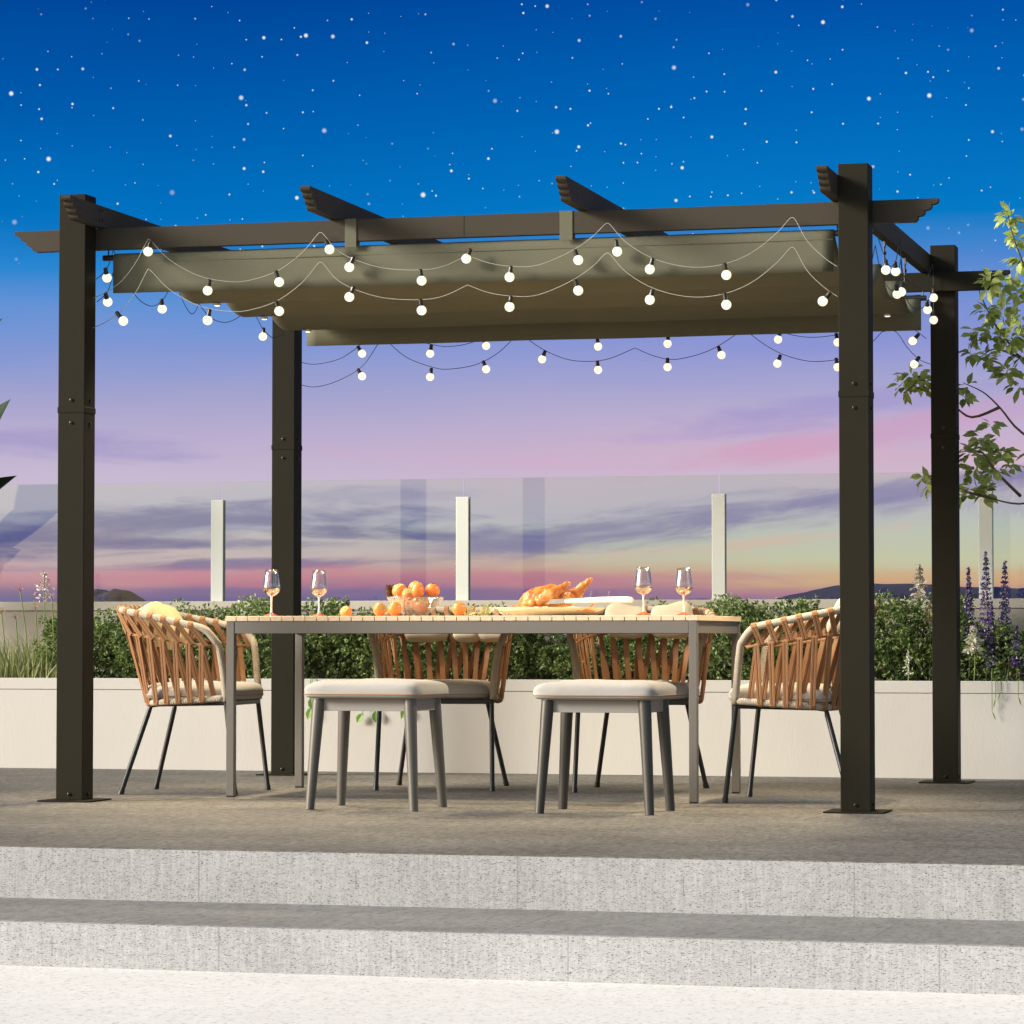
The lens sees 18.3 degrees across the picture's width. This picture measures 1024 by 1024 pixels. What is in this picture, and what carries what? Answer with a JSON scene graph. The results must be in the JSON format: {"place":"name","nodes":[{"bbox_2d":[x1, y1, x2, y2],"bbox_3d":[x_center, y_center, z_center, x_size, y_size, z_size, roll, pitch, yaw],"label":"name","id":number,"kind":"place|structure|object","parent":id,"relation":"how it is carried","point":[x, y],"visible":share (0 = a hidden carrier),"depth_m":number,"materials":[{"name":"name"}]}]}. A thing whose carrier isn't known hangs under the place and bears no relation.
{"place":"outdoors","nodes":[
{"label":"outdoors","id":0,"kind":"place"},
{"bbox_2d":[94,589,145,601],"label":"hills","id":1,"kind":"structure","parent":0,"point":[112,595],"depth_m":289.33,"materials":[{"name":"grey"}]},
{"bbox_2d":[0,768,1023,865],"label":"terrace","id":2,"kind":"structure","parent":0,"point":[979,822],"depth_m":11.61,"materials":[{"name":"concrete"}]},
{"bbox_2d":[116,601,270,795],"bbox_3d":[-1.383,0.795,13.626,0.580,0.824,0.640,0,-2,11],"label":"strap armchair","id":3,"kind":"object","parent":2,"relation":"on","point":[161,629],"visible":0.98,"depth_m":13.41,"materials":[{"name":"beige wicker"}]},
{"bbox_2d":[304,678,448,811],"bbox_3d":[-0.525,0.899,12.320,0.492,0.505,0.389,-1,-2,19],"label":"padded stool","id":4,"kind":"object","parent":2,"relation":"on","point":[410,698],"visible":1,"depth_m":12.22,"materials":[{"name":"grey fabric"}]},
{"bbox_2d":[368,606,512,790],"bbox_3d":[-0.299,0.819,14.028,0.640,0.810,0.580,0,-2,8],"label":"strap armchair","id":5,"kind":"object","parent":2,"relation":"on","point":[478,688],"visible":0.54,"depth_m":14.16,"materials":[{"name":"beige wicker"}]},
{"bbox_2d":[225,615,740,803],"bbox_3d":[-0.107,0.817,13.370,2.007,0.752,0.907,-1,-2,15],"label":"dining table","id":6,"kind":"object","parent":2,"relation":"on","point":[692,626],"visible":1,"depth_m":13.03,"materials":[{"name":"grey wood"}]},
{"bbox_2d":[263,570,279,615],"bbox_3d":[-1.022,0.344,13.476,0.074,0.200,0.074,-1,-2,15],"label":"wine glass","id":7,"kind":"object","parent":6,"relation":"on","point":[271,613],"visible":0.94,"depth_m":13.47,"materials":[{"name":"clear glass"}]},
{"bbox_2d":[310,570,327,615],"bbox_3d":[-0.828,0.350,13.610,0.074,0.200,0.074,-1,-2,15],"label":"wine glass","id":8,"kind":"object","parent":6,"relation":"on","point":[318,614],"visible":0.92,"depth_m":13.61,"materials":[{"name":"clear glass"}]},
{"bbox_2d":[340,606,351,615],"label":"persimmon","id":9,"kind":"object","parent":6,"relation":"on","point":[345,610],"visible":0.88,"depth_m":13.29,"materials":[{"name":"orange food"}]},
{"bbox_2d":[373,603,386,615],"bbox_3d":[-0.553,0.408,13.283,0.058,0.058,0.055,17,-29,-40],"label":"persimmon","id":10,"kind":"object","parent":6,"relation":"on","point":[379,609],"visible":0.98,"depth_m":13.27,"materials":[{"name":"orange food"}]},
{"bbox_2d":[388,602,401,615],"bbox_3d":[-0.489,0.404,13.226,0.060,0.057,0.060,11,-26,-4],"label":"persimmon","id":11,"kind":"object","parent":6,"relation":"on","point":[394,608],"visible":1,"depth_m":13.20,"materials":[{"name":"orange food"}]},
{"bbox_2d":[386,596,444,615],"bbox_3d":[-0.410,0.401,13.442,0.252,0.084,0.252,-1,-2,15],"label":"fruit bowl","id":12,"kind":"object","parent":6,"relation":"on","point":[433,608],"visible":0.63,"depth_m":13.42,"materials":[{"name":"clear glass"}]},
{"bbox_2d":[384,584,392,597],"bbox_3d":[-0.519,0.335,13.454,0.055,0.059,0.055,-1,-2,15],"label":"pine cone","id":13,"kind":"object","parent":12,"relation":"on","point":[389,588],"visible":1,"depth_m":13.44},
{"bbox_2d":[394,597,409,611],"bbox_3d":[-0.468,0.390,13.428,0.070,0.063,0.070,-25,-11,13],"label":"persimmon","id":14,"kind":"object","parent":12,"relation":"in","point":[403,603],"visible":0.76,"depth_m":13.40,"materials":[{"name":"orange food"}]},
{"bbox_2d":[392,584,406,597],"bbox_3d":[-0.475,0.334,13.426,0.066,0.059,0.066,-2,21,23],"label":"persimmon","id":15,"kind":"object","parent":14,"relation":"on","point":[397,590],"visible":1,"depth_m":13.40,"materials":[{"name":"orange food"}]},
{"bbox_2d":[402,588,413,600],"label":"persimmon","id":16,"kind":"object","parent":12,"relation":"in","point":[407,595],"visible":1,"depth_m":13.37,"materials":[{"name":"orange food"}]},
{"bbox_2d":[411,598,418,611],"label":"persimmon","id":17,"kind":"object","parent":12,"relation":"in","point":[412,603],"visible":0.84,"depth_m":13.47,"materials":[{"name":"orange food"}]},
{"bbox_2d":[408,581,423,588],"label":"persimmon","id":18,"kind":"object","parent":12,"relation":"in","point":[412,584],"visible":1,"depth_m":13.43,"materials":[{"name":"orange food"}]},
{"bbox_2d":[414,596,429,611],"bbox_3d":[-0.381,0.389,13.398,0.070,0.063,0.070,23,43,34],"label":"persimmon","id":19,"kind":"object","parent":12,"relation":"in","point":[422,604],"visible":1,"depth_m":13.38,"materials":[{"name":"orange food"}]},
{"bbox_2d":[411,584,423,598],"bbox_3d":[-0.400,0.334,13.385,0.058,0.064,0.064,9,-32,4],"label":"persimmon","id":20,"kind":"object","parent":19,"relation":"on","point":[417,591],"visible":1,"depth_m":13.36,"materials":[{"name":"orange food"}]},
{"bbox_2d":[425,583,439,596],"bbox_3d":[-0.336,0.331,13.405,0.064,0.058,0.064,-7,-27,31],"label":"persimmon","id":21,"kind":"object","parent":12,"relation":"in","point":[432,589],"visible":1,"depth_m":13.38,"materials":[{"name":"orange food"}]},
{"bbox_2d":[452,602,465,615],"bbox_3d":[-0.220,0.404,13.215,0.060,0.057,0.060,-37,-44,18],"label":"persimmon","id":22,"kind":"object","parent":6,"relation":"on","point":[458,608],"visible":1,"depth_m":13.19,"materials":[{"name":"orange food"}]},
{"bbox_2d":[465,604,494,614],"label":"herb sprig","id":23,"kind":"object","parent":6,"relation":"on","point":[485,610],"visible":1,"depth_m":13.22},
{"bbox_2d":[495,607,604,615],"bbox_3d":[0.158,0.416,13.204,0.468,0.036,0.468,-1,-2,15],"label":"serving plate","id":24,"kind":"object","parent":6,"relation":"on","point":[528,611],"visible":0.79,"depth_m":13.03,"materials":[{"name":"beige ceramic"}]},
{"bbox_2d":[500,577,592,611],"bbox_3d":[0.139,0.344,13.181,0.365,0.147,0.243,-1,-2,15],"label":"roast bird","id":25,"kind":"object","parent":24,"relation":"on","point":[540,596],"visible":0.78,"depth_m":13.15},
{"bbox_2d":[577,603,594,611],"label":"carrot sticks","id":26,"kind":"object","parent":24,"relation":"on","point":[593,604],"visible":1,"depth_m":13.04,"materials":[{"name":"orange food"}]},
{"bbox_2d":[546,596,633,603],"bbox_3d":[0.283,0.365,13.068,0.460,0.026,0.025,-2,-3,22],"label":"carving knife","id":27,"kind":"object","parent":24,"relation":"on","point":[624,599],"visible":1,"depth_m":13.04,"materials":[{"name":"metal"}]},
{"bbox_2d":[634,567,651,614],"bbox_3d":[0.538,0.325,12.990,0.074,0.200,0.074,-1,-2,15],"label":"wine glass","id":28,"kind":"object","parent":6,"relation":"on","point":[643,612],"visible":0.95,"depth_m":12.98,"materials":[{"name":"clear glass"}]},
{"bbox_2d":[675,568,692,614],"bbox_3d":[0.712,0.331,13.140,0.074,0.200,0.074,-1,-2,15],"label":"wine glass","id":29,"kind":"object","parent":6,"relation":"on","point":[683,613],"visible":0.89,"depth_m":13.13,"materials":[{"name":"clear glass"}]},
{"bbox_2d":[14,163,1009,813],"bbox_3d":[0.111,-0.026,13.755,3.817,2.466,3.207,-1,-2,15],"label":"pergola","id":30,"kind":"object","parent":2,"relation":"on","point":[788,291],"visible":0.97,"depth_m":12.90,"materials":[{"name":"brown metal"}]},
{"bbox_2d":[97,272,112,306],"bbox_3d":[-1.658,-0.917,13.045,0.039,0.146,0.250,-1,-2,15],"label":"string light","id":31,"kind":"object","parent":30,"relation":"hanging from","point":[107,301],"visible":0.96,"depth_m":13.02,"materials":[{"name":"grey glass"}]},
{"bbox_2d":[96,251,282,340],"bbox_3d":[-1.391,-0.941,14.025,0.039,0.213,2.296,-1,-2,15],"label":"string light","id":32,"kind":"object","parent":30,"relation":"hanging from","point":[107,277],"visible":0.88,"depth_m":13.61,"materials":[{"name":"grey glass"}]},
{"bbox_2d":[93,247,837,327],"bbox_3d":[-0.231,-0.888,12.569,3.074,0.243,0.039,-1,-2,15],"label":"string light","id":33,"kind":"object","parent":30,"relation":"hanging from","point":[509,304],"visible":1,"depth_m":12.53,"materials":[{"name":"grey glass"}]},
{"bbox_2d":[94,217,837,297],"bbox_3d":[-0.231,-1.008,12.574,3.075,0.243,0.039,-1,-2,15],"label":"string light","id":34,"kind":"object","parent":30,"relation":"hanging from","point":[466,259],"visible":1,"depth_m":12.55,"materials":[{"name":"grey glass"}]},
{"bbox_2d":[301,331,925,364],"bbox_3d":[0.441,-0.818,15.018,3.045,0.174,0.039,-1,-2,15],"label":"string light","id":35,"kind":"object","parent":30,"relation":"hanging from","point":[598,346],"visible":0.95,"depth_m":15.01,"materials":[{"name":"grey glass"}]},
{"bbox_2d":[300,331,930,386],"bbox_3d":[0.455,-0.747,15.011,3.073,0.252,0.039,-1,-2,15],"label":"string light","id":36,"kind":"object","parent":30,"relation":"hanging from","point":[598,368],"visible":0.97,"depth_m":15.00,"materials":[{"name":"grey glass"}]},
{"bbox_2d":[873,224,937,301],"bbox_3d":[1.677,-1.044,13.595,0.039,0.254,1.960,-1,-2,15],"label":"string light","id":37,"kind":"object","parent":30,"relation":"hanging from","point":[885,270],"visible":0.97,"depth_m":13.43,"materials":[{"name":"grey glass"}]},
{"bbox_2d":[873,245,937,323],"bbox_3d":[1.679,-0.985,13.600,0.039,0.181,1.945,-1,-2,15],"label":"string light","id":38,"kind":"object","parent":30,"relation":"hanging from","point":[927,308],"visible":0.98,"depth_m":13.97,"materials":[{"name":"grey glass"}]},
{"bbox_2d":[0,678,1023,778],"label":"planter","id":39,"kind":"object","parent":2,"relation":"on","point":[794,743],"visible":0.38,"depth_m":15.51,"materials":[{"name":"concrete"}]},
{"bbox_2d":[0,608,7,659],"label":"lily","id":40,"kind":"object","parent":39,"relation":"on","point":[2,626],"visible":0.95,"depth_m":16.44,"materials":[{"name":"green plant"}]},
{"bbox_2d":[0,318,15,488],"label":"broad leaf plant","id":41,"kind":"object","parent":39,"relation":"on","point":[4,481],"visible":1,"depth_m":16.48,"materials":[{"name":"green plant"}]},
{"bbox_2d":[9,613,20,668],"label":"lily","id":42,"kind":"object","parent":39,"relation":"on","point":[15,617],"visible":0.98,"depth_m":16.42,"materials":[{"name":"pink plant"}]},
{"bbox_2d":[13,586,29,673],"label":"lily","id":43,"kind":"object","parent":39,"relation":"on","point":[23,617],"visible":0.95,"depth_m":16.41,"materials":[{"name":"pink plant"}]},
{"bbox_2d":[29,603,41,662],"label":"lily","id":44,"kind":"object","parent":39,"relation":"on","point":[36,621],"visible":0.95,"depth_m":16.39,"materials":[{"name":"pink plant"}]},
{"bbox_2d":[33,570,54,643],"bbox_3d":[-2.431,0.595,16.482,0.120,0.585,0.145,-1,-2,15],"label":"white bloom","id":45,"kind":"object","parent":39,"relation":"on","point":[44,586],"visible":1,"depth_m":16.49,"materials":[{"name":"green plant"}]},
{"bbox_2d":[44,592,54,670],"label":"lily","id":46,"kind":"object","parent":39,"relation":"on","point":[51,595],"visible":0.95,"depth_m":16.37,"materials":[{"name":"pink plant"}]},
{"bbox_2d":[0,628,104,677],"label":"grass clump","id":47,"kind":"object","parent":39,"relation":"on","point":[8,668],"visible":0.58,"depth_m":16.38,"materials":[{"name":"green plant"}]},
{"bbox_2d":[30,614,136,677],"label":"shrub","id":48,"kind":"object","parent":39,"relation":"on","point":[98,630],"visible":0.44,"depth_m":16.42,"materials":[{"name":"green plant"}]},
{"bbox_2d":[94,606,195,677],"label":"shrub","id":49,"kind":"object","parent":39,"relation":"on","point":[124,650],"visible":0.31,"depth_m":16.35,"materials":[{"name":"green plant"}]},
{"bbox_2d":[168,593,270,678],"bbox_3d":[-1.485,0.663,16.314,0.708,0.494,0.455,-1,-2,15],"label":"shrub","id":50,"kind":"object","parent":39,"relation":"on","point":[210,613],"visible":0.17,"depth_m":16.26,"materials":[{"name":"green plant"}]},
{"bbox_2d":[223,595,353,678],"bbox_3d":[-1.119,0.661,16.163,0.633,0.486,0.508,-1,-2,15],"label":"shrub","id":51,"kind":"object","parent":39,"relation":"on","point":[312,642],"visible":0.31,"depth_m":16.09,"materials":[{"name":"green plant"}]},
{"bbox_2d":[306,675,403,722],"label":"trailing plant","id":52,"kind":"object","parent":39,"relation":"on","point":[359,717],"visible":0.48,"depth_m":15.71,"materials":[{"name":"green plant"}]},
{"bbox_2d":[313,601,432,678],"bbox_3d":[-0.693,0.674,16.068,0.632,0.453,0.515,-1,-2,15],"label":"shrub","id":53,"kind":"object","parent":39,"relation":"on","point":[357,647],"visible":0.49,"depth_m":16.02,"materials":[{"name":"green plant"}]},
{"bbox_2d":[385,601,509,678],"bbox_3d":[-0.320,0.670,15.976,0.633,0.449,0.508,-1,-2,15],"label":"shrub","id":54,"kind":"object","parent":39,"relation":"on","point":[434,649],"visible":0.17,"depth_m":15.90,"materials":[{"name":"green plant"}]},
{"bbox_2d":[479,614,584,679],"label":"shrub","id":55,"kind":"object","parent":39,"relation":"on","point":[537,650],"visible":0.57,"depth_m":15.79,"materials":[{"name":"green plant"}]},
{"bbox_2d":[552,634,668,679],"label":"shrub","id":56,"kind":"object","parent":39,"relation":"on","point":[607,642],"visible":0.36,"depth_m":15.67,"materials":[{"name":"green plant"}]},
{"bbox_2d":[631,592,758,679],"bbox_3d":[0.927,0.636,15.658,0.708,0.494,0.455,-1,-2,15],"label":"shrub","id":57,"kind":"object","parent":39,"relation":"on","point":[682,642],"visible":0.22,"depth_m":15.60,"materials":[{"name":"green plant"}]},
{"bbox_2d":[700,594,820,679],"bbox_3d":[1.216,0.639,15.528,0.633,0.477,0.508,-1,-2,15],"label":"shrub","id":58,"kind":"object","parent":39,"relation":"on","point":[754,616],"visible":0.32,"depth_m":15.46,"materials":[{"name":"green plant"}]},
{"bbox_2d":[790,606,916,680],"bbox_3d":[1.637,0.664,15.448,0.682,0.419,0.436,-1,-2,15],"label":"shrub","id":59,"kind":"object","parent":39,"relation":"on","point":[882,666],"visible":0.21,"depth_m":15.34,"materials":[{"name":"green plant"}]},
{"bbox_2d":[902,649,912,680],"bbox_3d":[1.884,0.743,15.089,0.051,0.179,0.050,2,-3,-37],"label":"white bloom","id":60,"kind":"object","parent":39,"relation":"on","point":[908,662],"visible":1,"depth_m":15.09,"materials":[{"name":"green plant"}]},
{"bbox_2d":[907,564,928,680],"bbox_3d":[1.962,0.546,15.310,0.112,0.589,0.116,-1,-2,15],"label":"white bloom","id":61,"kind":"object","parent":39,"relation":"on","point":[921,594],"visible":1,"depth_m":15.31,"materials":[{"name":"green plant"}]},
{"bbox_2d":[874,591,976,680],"bbox_3d":[1.947,0.622,15.361,0.633,0.500,0.508,-1,-2,15],"label":"shrub","id":62,"kind":"object","parent":39,"relation":"on","point":[923,644],"visible":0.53,"depth_m":15.27,"materials":[{"name":"green plant"}]},
{"bbox_2d":[923,601,931,680],"bbox_3d":[2.001,0.631,15.235,0.057,0.412,0.070,0,-2,-8],"label":"faded bloom","id":63,"kind":"object","parent":39,"relation":"on","point":[928,604],"visible":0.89,"depth_m":15.23,"materials":[{"name":"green plant"}]},
{"bbox_2d":[887,201,1023,509],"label":"tree","id":64,"kind":"object","parent":39,"relation":"on","point":[986,443],"visible":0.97,"depth_m":14.71,"materials":[{"name":"green plant"}]},
{"bbox_2d":[963,567,975,680],"bbox_3d":[2.192,0.549,15.208,0.075,0.575,0.081,-1,-2,15],"label":"salvia","id":65,"kind":"object","parent":39,"relation":"on","point":[969,593],"visible":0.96,"depth_m":15.21,"materials":[{"name":"purple plant"}]},
{"bbox_2d":[962,625,985,680],"bbox_3d":[2.196,0.684,15.081,0.110,0.295,0.108,1,-2,-19],"label":"white bloom","id":66,"kind":"object","parent":39,"relation":"on","point":[973,628],"visible":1,"depth_m":15.07,"materials":[{"name":"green plant"}]},
{"bbox_2d":[978,551,991,680],"bbox_3d":[2.265,0.510,15.167,0.092,0.649,0.087,-1,-2,15],"label":"salvia","id":67,"kind":"object","parent":39,"relation":"on","point":[983,599],"visible":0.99,"depth_m":15.17,"materials":[{"name":"purple plant"}]},
{"bbox_2d":[983,601,998,680],"bbox_3d":[2.278,0.627,15.098,0.074,0.411,0.077,1,-2,-19],"label":"salvia","id":68,"kind":"object","parent":39,"relation":"on","point":[991,624],"visible":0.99,"depth_m":15.09,"materials":[{"name":"purple plant"}]},
{"bbox_2d":[960,616,1023,680],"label":"shrub","id":69,"kind":"object","parent":39,"relation":"on","point":[1001,657],"visible":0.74,"depth_m":15.14,"materials":[{"name":"green plant"}]},
{"bbox_2d":[996,561,1013,675],"bbox_3d":[2.359,0.533,15.173,0.087,0.605,0.086,1,-2,-20],"label":"salvia","id":70,"kind":"object","parent":39,"relation":"on","point":[1004,605],"visible":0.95,"depth_m":15.17,"materials":[{"name":"purple plant"}]},
{"bbox_2d":[992,678,1020,719],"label":"trailing plant","id":71,"kind":"object","parent":39,"relation":"on","point":[1001,690],"visible":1,"depth_m":14.89,"materials":[{"name":"green plant"}]},
{"bbox_2d":[1008,626,1023,678],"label":"salvia","id":72,"kind":"object","parent":39,"relation":"on","point":[1016,638],"visible":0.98,"depth_m":15.06,"materials":[{"name":"purple plant"}]},
{"bbox_2d":[0,847,1023,920],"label":"riser","id":73,"kind":"object","parent":2,"relation":"attached to","point":[899,890],"visible":0.75,"depth_m":9.62,"materials":[{"name":"concrete"}]},
{"bbox_2d":[0,599,1023,680],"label":"parapet wall","id":74,"kind":"structure","parent":2,"relation":"on","point":[1016,616],"depth_m":16.32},
{"bbox_2d":[211,500,225,600],"bbox_3d":[-1.540,0.203,16.632,0.068,0.532,0.038,-1,-2,15],"label":"balustrade post","id":75,"kind":"object","parent":74,"relation":"on","point":[218,522],"visible":1,"depth_m":16.61,"materials":[{"name":"white metal"}]},
{"bbox_2d":[456,497,470,599],"bbox_3d":[-0.250,0.189,16.282,0.068,0.532,0.038,-1,-2,15],"label":"balustrade post","id":76,"kind":"object","parent":74,"relation":"on","point":[463,521],"visible":1,"depth_m":16.26,"materials":[{"name":"white metal"}]},
{"bbox_2d":[712,494,726,599],"bbox_3d":[1.041,0.174,15.930,0.068,0.532,0.038,-1,-2,15],"label":"balustrade post","id":77,"kind":"object","parent":74,"relation":"on","point":[719,563],"visible":0.84,"depth_m":15.91,"materials":[{"name":"white metal"}]},
{"bbox_2d":[978,490,993,598],"bbox_3d":[2.329,0.160,15.580,0.068,0.532,0.038,-1,-2,15],"label":"balustrade post","id":78,"kind":"object","parent":74,"relation":"on","point":[985,528],"visible":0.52,"depth_m":15.56,"materials":[{"name":"white paint"}]},
{"bbox_2d":[533,679,676,814],"bbox_3d":[0.354,0.888,12.044,0.492,0.505,0.389,-1,-2,17],"label":"padded stool","id":79,"kind":"object","parent":2,"relation":"on","point":[643,699],"visible":1,"depth_m":11.93,"materials":[{"name":"grey fabric"}]},
{"bbox_2d":[566,601,715,792],"bbox_3d":[0.572,0.800,13.812,0.640,0.830,0.580,0,-2,11],"label":"strap armchair","id":80,"kind":"object","parent":2,"relation":"on","point":[681,697],"visible":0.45,"depth_m":13.97,"materials":[{"name":"beige wicker"}]},
{"bbox_2d":[722,599,878,802],"bbox_3d":[1.187,0.763,12.899,0.580,0.830,0.640,-1,-2,15],"label":"strap armchair","id":81,"kind":"object","parent":2,"relation":"on","point":[799,682],"visible":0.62,"depth_m":12.66,"materials":[{"name":"beige wicker"}]},
{"bbox_2d":[0,965,1023,1023],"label":"paving","id":82,"kind":"structure","parent":0,"point":[47,995],"depth_m":8.30,"materials":[{"name":"white concrete"}]},
{"bbox_2d":[0,897,1023,946],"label":"step","id":83,"kind":"object","parent":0,"point":[998,933],"visible":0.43,"depth_m":9.21,"materials":[{"name":"concrete"}]},
{"bbox_2d":[0,921,1023,994],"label":"riser","id":84,"kind":"object","parent":83,"relation":"attached to","point":[836,966],"visible":0.75,"depth_m":8.84,"materials":[{"name":"concrete"}]},
{"bbox_2d":[0,0,1023,610],"label":"sky","id":85,"kind":"structure","parent":0,"point":[160,112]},
{"bbox_2d":[777,584,1023,608],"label":"hills","id":86,"kind":"structure","parent":0,"point":[900,591],"depth_m":291.05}
]}

